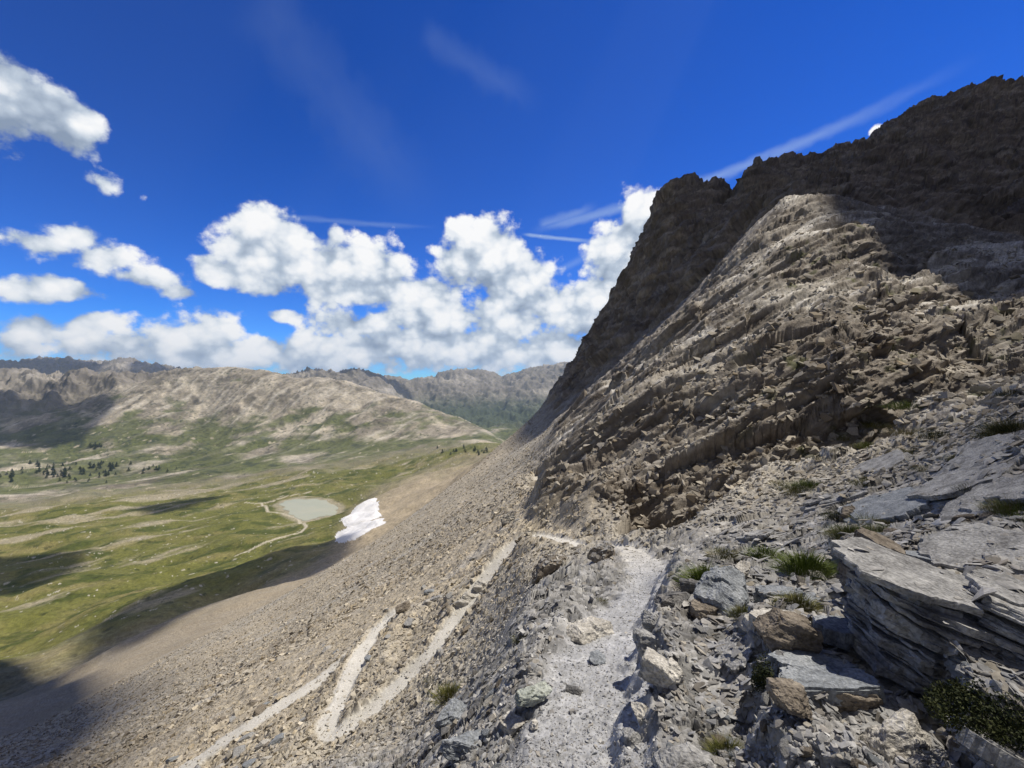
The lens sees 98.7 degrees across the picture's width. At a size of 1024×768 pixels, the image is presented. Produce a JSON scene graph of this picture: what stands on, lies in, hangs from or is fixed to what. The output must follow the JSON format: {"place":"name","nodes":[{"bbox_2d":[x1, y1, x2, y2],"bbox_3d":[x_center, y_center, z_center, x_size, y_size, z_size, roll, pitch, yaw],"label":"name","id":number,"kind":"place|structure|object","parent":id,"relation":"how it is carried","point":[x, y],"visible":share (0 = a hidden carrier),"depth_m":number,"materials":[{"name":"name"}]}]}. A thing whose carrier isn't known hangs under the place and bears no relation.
{"place":"outdoors","nodes":[
{"label":"outdoors","id":0,"kind":"place"},
{"bbox_2d":[0,439,500,701],"bbox_3d":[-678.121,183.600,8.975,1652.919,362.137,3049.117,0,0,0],"label":"valley","id":1,"kind":"structure","parent":0,"point":[87,577],"depth_m":533.42,"materials":[{"name":"plant"}]},
{"bbox_2d":[335,518,385,542],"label":"snow patch","id":2,"kind":"object","parent":1,"relation":"on","point":[351,533],"visible":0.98,"depth_m":423.31,"materials":[{"name":"snow"}]},
{"bbox_2d":[341,497,381,527],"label":"snow patch","id":3,"kind":"object","parent":1,"relation":"on","point":[366,510],"visible":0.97,"depth_m":517.53,"materials":[{"name":"snow"}]},
{"bbox_2d":[0,367,517,499],"bbox_3d":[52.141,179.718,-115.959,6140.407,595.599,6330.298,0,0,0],"label":"hills","id":4,"kind":"structure","parent":0,"point":[191,425],"depth_m":1835.42,"materials":[{"name":"stone"}]},
{"bbox_2d":[234,490,312,556],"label":"track","id":5,"kind":"structure","parent":0,"point":[299,522],"depth_m":665.65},
{"bbox_2d":[0,355,567,428],"bbox_3d":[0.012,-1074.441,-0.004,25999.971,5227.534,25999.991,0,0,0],"label":"mountains","id":6,"kind":"structure","parent":0,"point":[39,385],"depth_m":4234.98,"materials":[{"name":"stone"}]},
{"bbox_2d":[279,499,337,520],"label":"lake","id":7,"kind":"structure","parent":0,"point":[306,509],"depth_m":751.57,"materials":[{"name":"liquid"}]},
{"bbox_2d":[179,528,677,767],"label":"path","id":8,"kind":"structure","parent":0,"point":[401,682],"depth_m":3.17,"materials":[{"name":"gravel"}]},
{"bbox_2d":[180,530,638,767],"bbox_3d":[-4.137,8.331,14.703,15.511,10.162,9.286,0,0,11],"label":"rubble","id":9,"kind":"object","parent":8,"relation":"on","point":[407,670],"visible":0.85,"depth_m":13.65,"materials":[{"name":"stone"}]},
{"bbox_2d":[454,599,468,606],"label":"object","id":10,"kind":"object","parent":8,"relation":"on","point":[461,603],"visible":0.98,"depth_m":15.30,"materials":[{"name":"stone"}]},
{"bbox_2d":[565,685,581,694],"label":"stone","id":11,"kind":"object","parent":8,"relation":"on","point":[571,689],"visible":1,"depth_m":2.52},
{"bbox_2d":[501,550,671,767],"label":"rubble","id":12,"kind":"object","parent":8,"relation":"on","point":[560,748],"visible":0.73,"depth_m":2.21,"materials":[{"name":"stone"}]},
{"bbox_2d":[566,616,614,644],"bbox_3d":[0.555,1.926,3.387,0.453,0.203,0.324,7,-3,-30],"label":"rock hump","id":13,"kind":"object","parent":8,"relation":"on","point":[585,630],"visible":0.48,"depth_m":3.33,"materials":[{"name":"stone"}]},
{"bbox_2d":[588,650,605,664],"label":"rock","id":14,"kind":"object","parent":8,"relation":"on","point":[596,657],"visible":0.97,"depth_m":2.88,"materials":[{"name":"grey stone"}]},
{"bbox_2d":[622,727,640,748],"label":"rock","id":15,"kind":"object","parent":8,"relation":"on","point":[631,738],"visible":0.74,"depth_m":1.96,"materials":[{"name":"grey stone"}]},
{"bbox_2d":[631,702,646,726],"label":"rock","id":16,"kind":"object","parent":8,"relation":"on","point":[639,709],"visible":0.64,"depth_m":2.05,"materials":[{"name":"stone"}]},
{"bbox_2d":[632,628,658,657],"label":"rock","id":17,"kind":"object","parent":8,"relation":"on","point":[643,639],"visible":0.66,"depth_m":2.58,"materials":[{"name":"grey stone"}]},
{"bbox_2d":[641,610,658,632],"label":"rock","id":18,"kind":"object","parent":8,"relation":"on","point":[648,619],"visible":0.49,"depth_m":2.85,"materials":[{"name":"grey stone"}]},
{"bbox_2d":[0,389,1023,767],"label":"slope","id":19,"kind":"structure","parent":0,"point":[24,713],"depth_m":16.45,"materials":[{"name":"gravel"}]},
{"bbox_2d":[232,744,245,759],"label":"stone","id":20,"kind":"object","parent":19,"relation":"on","point":[238,751],"visible":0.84,"depth_m":13.52,"materials":[{"name":"grey stone"}]},
{"bbox_2d":[253,704,266,715],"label":"stone","id":21,"kind":"object","parent":19,"relation":"on","point":[260,708],"visible":0.98,"depth_m":15.63,"materials":[{"name":"brown stone"}]},
{"bbox_2d":[268,733,283,746],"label":"stone","id":22,"kind":"object","parent":19,"relation":"on","point":[278,738],"visible":0.84,"depth_m":12.58,"materials":[{"name":"grey stone"}]},
{"bbox_2d":[395,600,410,614],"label":"rock","id":23,"kind":"object","parent":19,"relation":"on","point":[403,607],"visible":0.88,"depth_m":18.22,"materials":[{"name":"brown stone"}]},
{"bbox_2d":[426,679,460,708],"bbox_3d":[-1.332,6.555,9.368,1.291,0.405,1.055,0,0,0],"label":"grass tuft","id":24,"kind":"object","parent":19,"relation":"on","point":[448,689],"visible":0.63,"depth_m":9.38,"materials":[{"name":"plant"}]},
{"bbox_2d":[435,698,466,729],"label":"rock","id":25,"kind":"object","parent":19,"relation":"on","point":[452,710],"visible":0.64,"depth_m":3.00,"materials":[{"name":"grey stone"}]},
{"bbox_2d":[439,729,481,765],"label":"rock","id":26,"kind":"object","parent":19,"relation":"on","point":[453,750],"visible":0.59,"depth_m":2.37,"materials":[{"name":"grey stone"}]},
{"bbox_2d":[327,536,683,767],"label":"rubble","id":27,"kind":"object","parent":19,"relation":"on","point":[487,754],"visible":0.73,"depth_m":2.82,"materials":[{"name":"stone"}]},
{"bbox_2d":[499,711,524,735],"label":"rock","id":28,"kind":"object","parent":19,"relation":"on","point":[511,723],"visible":0.88,"depth_m":2.34,"materials":[{"name":"stone"}]},
{"bbox_2d":[0,402,1023,767],"bbox_3d":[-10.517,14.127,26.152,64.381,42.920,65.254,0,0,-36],"label":"rubble","id":29,"kind":"object","parent":19,"relation":"on","point":[410,730],"visible":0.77,"depth_m":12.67,"materials":[{"name":"stone"}]},
{"bbox_2d":[514,680,551,706],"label":"stone","id":30,"kind":"object","parent":19,"relation":"on","point":[533,695],"visible":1,"depth_m":2.38,"materials":[{"name":"stone"}]},
{"bbox_2d":[531,554,566,584],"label":"rock outcrop","id":31,"kind":"object","parent":19,"relation":"on","point":[546,570],"visible":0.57,"depth_m":8.68,"materials":[{"name":"brown stone"}]},
{"bbox_2d":[534,554,565,580],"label":"rubble","id":32,"kind":"object","parent":31,"relation":"on","point":[549,558],"visible":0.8,"depth_m":8.78,"materials":[{"name":"stone"}]},
{"bbox_2d":[587,543,614,562],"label":"rock outcrop","id":33,"kind":"object","parent":19,"relation":"on","point":[609,553],"visible":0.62,"depth_m":7.97,"materials":[{"name":"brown stone"}]},
{"bbox_2d":[590,541,616,558],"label":"rubble","id":34,"kind":"object","parent":33,"relation":"on","point":[604,547],"visible":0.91,"depth_m":8.02,"materials":[{"name":"stone"}]},
{"bbox_2d":[637,647,684,688],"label":"rock","id":35,"kind":"object","parent":19,"relation":"on","point":[656,669],"visible":0.98,"depth_m":2.12,"materials":[{"name":"stone"}]},
{"bbox_2d":[654,591,690,606],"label":"rock","id":36,"kind":"object","parent":19,"relation":"on","point":[671,598],"visible":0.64,"depth_m":3.21,"materials":[{"name":"stone"}]},
{"bbox_2d":[650,741,716,767],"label":"boulder","id":37,"kind":"object","parent":19,"relation":"on","point":[687,754],"visible":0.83,"depth_m":1.72,"materials":[{"name":"grey stone"}]},
{"bbox_2d":[679,578,697,593],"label":"rock","id":38,"kind":"object","parent":19,"relation":"on","point":[688,585],"visible":0.52,"depth_m":3.54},
{"bbox_2d":[668,558,722,584],"bbox_3d":[1.659,1.654,3.851,0.681,0.253,0.642,0,0,0],"label":"grass tuft","id":39,"kind":"object","parent":19,"relation":"on","point":[698,573],"visible":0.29,"depth_m":3.88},
{"bbox_2d":[689,598,717,619],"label":"stone","id":40,"kind":"object","parent":19,"relation":"on","point":[699,609],"visible":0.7,"depth_m":2.98,"materials":[{"name":"brown stone"}]},
{"bbox_2d":[701,627,713,636],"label":"stone","id":41,"kind":"object","parent":19,"relation":"on","point":[709,631],"visible":0.84,"depth_m":2.65,"materials":[{"name":"grey stone"}]},
{"bbox_2d":[711,756,727,767],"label":"stone","id":42,"kind":"object","parent":19,"relation":"on","point":[719,762],"visible":0.88,"depth_m":1.72,"materials":[{"name":"stone"}]},
{"bbox_2d":[697,730,744,760],"bbox_3d":[0.879,1.492,1.812,0.251,0.087,0.237,0,0,0],"label":"grass tuft","id":43,"kind":"object","parent":19,"relation":"on","point":[711,745],"visible":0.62,"depth_m":1.83,"materials":[{"name":"plant"}]},
{"bbox_2d":[700,546,745,560],"bbox_3d":[2.298,1.842,4.837,0.552,0.146,0.463,0,0,0],"label":"grass tuft","id":44,"kind":"object","parent":19,"relation":"on","point":[723,552],"visible":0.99,"depth_m":4.83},
{"bbox_2d":[722,601,747,618],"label":"grass tuft","id":45,"kind":"object","parent":19,"relation":"on","point":[741,610],"visible":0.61,"depth_m":2.72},
{"bbox_2d":[716,635,755,675],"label":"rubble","id":46,"kind":"object","parent":19,"relation":"on","point":[736,665],"visible":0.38,"depth_m":2.26,"materials":[{"name":"grey stone"}]},
{"bbox_2d":[715,634,758,675],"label":"rubble","id":47,"kind":"object","parent":19,"relation":"on","point":[734,654],"visible":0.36,"depth_m":2.27,"materials":[{"name":"stone"}]},
{"bbox_2d":[735,560,750,578],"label":"stone","id":48,"kind":"object","parent":19,"relation":"on","point":[743,567],"visible":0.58,"depth_m":3.90,"materials":[{"name":"stone"}]},
{"bbox_2d":[738,542,785,558],"bbox_3d":[2.944,1.953,5.149,0.671,0.200,0.573,0,0,0],"label":"grass tuft","id":49,"kind":"object","parent":19,"relation":"on","point":[767,550],"visible":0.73,"depth_m":5.16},
{"bbox_2d":[759,719,768,731],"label":"stone","id":50,"kind":"object","parent":19,"relation":"on","point":[763,723],"visible":0.89,"depth_m":1.73,"materials":[{"name":"grey stone"}]},
{"bbox_2d":[735,529,794,546],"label":"flat rock","id":51,"kind":"object","parent":19,"relation":"on","point":[742,539],"visible":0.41,"depth_m":6.06,"materials":[{"name":"grey stone"}]},
{"bbox_2d":[760,690,769,706],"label":"stone","id":52,"kind":"object","parent":19,"relation":"on","point":[764,698],"visible":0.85,"depth_m":1.89,"materials":[{"name":"grey stone"}]},
{"bbox_2d":[740,608,810,637],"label":"rock","id":53,"kind":"object","parent":19,"relation":"on","point":[749,618],"visible":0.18,"depth_m":2.37,"materials":[{"name":"stone"}]},
{"bbox_2d":[777,738,789,758],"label":"stone","id":54,"kind":"object","parent":19,"relation":"on","point":[783,743],"visible":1,"depth_m":1.59,"materials":[{"name":"grey stone"}]},
{"bbox_2d":[752,607,823,653],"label":"boulder","id":55,"kind":"object","parent":19,"relation":"on","point":[777,629],"visible":0.8,"depth_m":2.13,"materials":[{"name":"brown stone"}]},
{"bbox_2d":[753,585,823,602],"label":"flat rock","id":56,"kind":"object","parent":19,"relation":"on","point":[763,596],"visible":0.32,"depth_m":3.02,"materials":[{"name":"grey stone"}]},
{"bbox_2d":[765,677,812,719],"bbox_3d":[1.083,1.236,1.707,0.148,0.127,0.131,2,0,4],"label":"rock block","id":57,"kind":"object","parent":19,"relation":"on","point":[789,696],"visible":1,"depth_m":1.70,"materials":[{"name":"brown stone"}]},
{"bbox_2d":[767,589,827,612],"bbox_3d":[1.668,1.264,2.563,0.360,0.123,0.366,0,0,33],"label":"grass tuft","id":58,"kind":"object","parent":19,"relation":"on","point":[805,604],"visible":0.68,"depth_m":2.57,"materials":[{"name":"plant"}]},
{"bbox_2d":[765,544,838,582],"bbox_3d":[2.356,1.416,3.507,0.770,0.230,0.688,0,0,0],"label":"grass tuft","id":59,"kind":"object","parent":19,"relation":"on","point":[803,563],"visible":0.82,"depth_m":3.50,"materials":[{"name":"plant"}]},
{"bbox_2d":[801,746,813,757],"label":"stone","id":60,"kind":"object","parent":19,"relation":"on","point":[807,752],"visible":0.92,"depth_m":1.56,"materials":[{"name":"brown stone"}]},
{"bbox_2d":[764,649,858,673],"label":"flat rock","id":61,"kind":"object","parent":19,"relation":"on","point":[798,658],"visible":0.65,"depth_m":2.04,"materials":[{"name":"grey stone"}]},
{"bbox_2d":[818,507,840,520],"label":"grass tuft","id":62,"kind":"object","parent":19,"relation":"on","point":[832,514],"visible":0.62,"depth_m":6.10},
{"bbox_2d":[778,665,885,705],"bbox_3d":[1.370,1.304,1.912,0.407,0.080,0.167,-3,0,4],"label":"flat rock","id":63,"kind":"object","parent":19,"relation":"on","point":[833,681],"visible":0.82,"depth_m":1.88,"materials":[{"name":"grey stone"}]},
{"bbox_2d":[800,489,867,512],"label":"flat rock","id":64,"kind":"object","parent":19,"relation":"on","point":[819,501],"visible":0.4,"depth_m":6.97,"materials":[{"name":"grey stone"}]},
{"bbox_2d":[839,505,854,522],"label":"boulder","id":65,"kind":"object","parent":19,"relation":"on","point":[846,511],"visible":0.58,"depth_m":5.92,"materials":[{"name":"brown stone"}]},
{"bbox_2d":[678,400,1023,767],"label":"rubble","id":66,"kind":"object","parent":19,"relation":"on","point":[1008,677],"visible":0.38,"depth_m":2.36,"materials":[{"name":"stone"}]},
{"bbox_2d":[716,610,736,617],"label":"stone","id":67,"kind":"object","parent":66,"relation":"on","point":[719,613],"visible":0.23,"depth_m":2.94,"materials":[{"name":"stone"}]},
{"bbox_2d":[693,566,749,617],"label":"boulder","id":68,"kind":"object","parent":67,"relation":"on","point":[723,587],"visible":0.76,"depth_m":3.07,"materials":[{"name":"grey stone"}]},
{"bbox_2d":[750,651,773,691],"bbox_3d":[1.120,1.270,1.958,0.116,0.196,0.088,0,0,0],"label":"bush","id":69,"kind":"object","parent":66,"relation":"on","point":[758,679],"visible":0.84,"depth_m":1.95,"materials":[{"name":"plant"}]},
{"bbox_2d":[812,615,854,649],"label":"flat rock","id":70,"kind":"object","parent":66,"relation":"on","point":[835,630],"visible":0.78,"depth_m":2.18,"materials":[{"name":"grey stone"}]},
{"bbox_2d":[931,750,948,759],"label":"stone","id":71,"kind":"object","parent":66,"relation":"on","point":[938,755],"visible":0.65,"depth_m":1.55,"materials":[{"name":"stone"}]},
{"bbox_2d":[951,514,976,520],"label":"stone","id":72,"kind":"object","parent":66,"relation":"on","point":[965,516],"visible":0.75,"depth_m":3.97,"materials":[{"name":"grey stone"}]},
{"bbox_2d":[971,413,1022,430],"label":"grass tuft","id":73,"kind":"object","parent":66,"relation":"on","point":[1013,424],"visible":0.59,"depth_m":5.88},
{"bbox_2d":[850,758,868,767],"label":"stone","id":74,"kind":"object","parent":19,"relation":"on","point":[854,762],"visible":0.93,"depth_m":1.49,"materials":[{"name":"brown stone"}]},
{"bbox_2d":[836,693,883,713],"bbox_3d":[1.391,1.356,1.887,0.313,0.143,0.152,3,0,-2],"label":"rock block","id":75,"kind":"object","parent":19,"relation":"on","point":[850,702],"visible":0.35,"depth_m":1.82,"materials":[{"name":"brown stone"}]},
{"bbox_2d":[845,475,877,486],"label":"grass tuft","id":76,"kind":"object","parent":19,"relation":"on","point":[861,480],"visible":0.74,"depth_m":6.88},
{"bbox_2d":[835,527,905,586],"bbox_3d":[2.129,1.084,2.576,0.362,0.404,0.416,11,5,25],"label":"rock outcrop","id":77,"kind":"object","parent":19,"relation":"on","point":[843,569],"visible":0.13,"depth_m":2.58,"materials":[{"name":"brown stone"}]},
{"bbox_2d":[864,752,882,765],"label":"stone","id":78,"kind":"object","parent":19,"relation":"on","point":[873,759],"visible":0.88,"depth_m":1.52,"materials":[{"name":"grey stone"}]},
{"bbox_2d":[850,449,912,472],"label":"flat rock","id":79,"kind":"object","parent":19,"relation":"on","point":[887,461],"visible":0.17,"depth_m":8.31,"materials":[{"name":"grey stone"}]},
{"bbox_2d":[837,486,930,524],"bbox_3d":[4.834,1.740,5.467,1.223,0.558,1.564,-32,-16,18],"label":"flat rock","id":80,"kind":"object","parent":19,"relation":"on","point":[898,504],"visible":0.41,"depth_m":5.46,"materials":[{"name":"grey stone"}]},
{"bbox_2d":[858,708,931,764],"bbox_3d":[1.452,1.367,1.661,0.275,0.174,0.239,-15,5,-19],"label":"boulder","id":81,"kind":"object","parent":19,"relation":"on","point":[901,731],"visible":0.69,"depth_m":1.64,"materials":[{"name":"stone"}]},
{"bbox_2d":[881,425,918,435],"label":"grass tuft","id":82,"kind":"object","parent":19,"relation":"on","point":[902,430],"visible":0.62,"depth_m":9.99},
{"bbox_2d":[907,758,923,767],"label":"stone","id":83,"kind":"object","parent":19,"relation":"on","point":[916,763],"visible":1,"depth_m":1.50,"materials":[{"name":"stone"}]},
{"bbox_2d":[828,537,1013,700],"bbox_3d":[1.921,1.104,2.086,0.804,0.456,0.557,21,19,38],"label":"rock outcrop","id":84,"kind":"object","parent":19,"relation":"on","point":[910,614],"visible":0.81,"depth_m":1.96,"materials":[{"name":"grey stone"}]},
{"bbox_2d":[848,546,965,673],"bbox_3d":[1.925,1.096,2.072,0.601,0.558,0.514,0,0,41],"label":"rubble","id":85,"kind":"object","parent":84,"relation":"on","point":[874,568],"visible":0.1,"depth_m":2.02,"materials":[{"name":"stone"}]},
{"bbox_2d":[906,428,952,439],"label":"grass tuft","id":86,"kind":"object","parent":19,"relation":"on","point":[929,436],"visible":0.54,"depth_m":8.72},
{"bbox_2d":[906,460,1017,512],"bbox_3d":[5.147,1.253,5.001,1.046,0.422,1.085,-31,-17,-12],"label":"flat rock","id":87,"kind":"object","parent":19,"relation":"on","point":[944,492],"visible":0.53,"depth_m":4.95,"materials":[{"name":"grey stone"}]},
{"bbox_2d":[917,522,1023,573],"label":"flat rock","id":88,"kind":"object","parent":19,"relation":"on","point":[960,544],"visible":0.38,"depth_m":2.63,"materials":[{"name":"grey stone"}]},
{"bbox_2d":[905,550,931,563],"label":"flat rock","id":89,"kind":"object","parent":88,"relation":"on","point":[914,554],"visible":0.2,"depth_m":2.64,"materials":[{"name":"grey stone"}]},
{"bbox_2d":[923,524,1020,569],"bbox_3d":[2.820,1.085,2.602,0.850,0.374,0.586,0,0,-27],"label":"rubble","id":90,"kind":"object","parent":88,"relation":"on","point":[1010,565],"visible":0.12,"depth_m":2.58,"materials":[{"name":"stone"}]},
{"bbox_2d":[932,430,1023,476],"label":"flat rock","id":91,"kind":"object","parent":19,"relation":"on","point":[974,449],"visible":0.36,"depth_m":5.47,"materials":[{"name":"grey stone"}]},
{"bbox_2d":[942,431,1023,472],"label":"rubble","id":92,"kind":"object","parent":91,"relation":"on","point":[954,465],"visible":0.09,"depth_m":5.46,"materials":[{"name":"stone"}]},
{"bbox_2d":[940,473,1023,516],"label":"flat rock","id":93,"kind":"object","parent":19,"relation":"on","point":[1002,488],"visible":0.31,"depth_m":4.20,"materials":[{"name":"grey stone"}]},
{"bbox_2d":[953,724,1023,767],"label":"flat rock","id":94,"kind":"object","parent":19,"relation":"on","point":[990,752],"visible":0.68,"depth_m":1.39,"materials":[{"name":"grey stone"}]},
{"bbox_2d":[921,676,1023,751],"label":"bush","id":95,"kind":"object","parent":94,"relation":"on","point":[956,692],"visible":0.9,"depth_m":1.49,"materials":[{"name":"plant"}]},
{"bbox_2d":[960,495,1022,515],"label":"grass tuft","id":96,"kind":"object","parent":19,"relation":"on","point":[1000,503],"visible":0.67,"depth_m":3.86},
{"bbox_2d":[964,568,1023,659],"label":"rock outcrop","id":97,"kind":"object","parent":19,"relation":"on","point":[1007,620],"visible":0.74,"depth_m":1.83,"materials":[{"name":"grey stone"}]},
{"bbox_2d":[971,575,1023,651],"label":"rubble","id":98,"kind":"object","parent":97,"relation":"on","point":[983,591],"visible":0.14,"depth_m":1.89,"materials":[{"name":"stone"}]},
{"bbox_2d":[971,417,1023,432],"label":"grass tuft","id":99,"kind":"object","parent":19,"relation":"on","point":[1013,428],"visible":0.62,"depth_m":5.86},
{"bbox_2d":[971,498,1023,516],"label":"grass tuft","id":100,"kind":"object","parent":19,"relation":"on","point":[998,507],"visible":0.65,"depth_m":3.86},
{"bbox_2d":[973,496,1022,516],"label":"grass tuft","id":101,"kind":"object","parent":19,"relation":"on","point":[1012,511],"visible":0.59,"depth_m":3.79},
{"bbox_2d":[978,420,1022,433],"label":"grass tuft","id":102,"kind":"object","parent":19,"relation":"on","point":[1003,428],"visible":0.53,"depth_m":5.74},
{"bbox_2d":[0,0,1023,379],"label":"sky","id":103,"kind":"structure","parent":0,"point":[407,189],"materials":[{"name":"blue"}]},
{"bbox_2d":[524,193,1023,534],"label":"hillside","id":104,"kind":"structure","parent":0,"point":[641,353],"depth_m":23.90,"materials":[{"name":"stone"}]},
{"bbox_2d":[525,192,1023,529],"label":"rubble","id":105,"kind":"object","parent":104,"relation":"on","point":[983,387],"visible":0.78,"depth_m":18.01,"materials":[{"name":"stone"}]},
{"bbox_2d":[857,419,892,429],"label":"grass tuft","id":106,"kind":"object","parent":104,"relation":"on","point":[871,424],"visible":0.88,"depth_m":16.44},
{"bbox_2d":[879,398,922,410],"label":"grass tuft","id":107,"kind":"object","parent":104,"relation":"on","point":[902,406],"visible":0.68,"depth_m":15.07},
{"bbox_2d":[992,386,1023,396],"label":"grass tuft","id":108,"kind":"object","parent":104,"relation":"on","point":[1005,392],"visible":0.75,"depth_m":12.41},
{"bbox_2d":[546,74,1023,405],"bbox_3d":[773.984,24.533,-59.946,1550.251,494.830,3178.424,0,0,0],"label":"mountain","id":109,"kind":"structure","parent":0,"point":[957,156],"depth_m":174.91,"materials":[{"name":"stone"}]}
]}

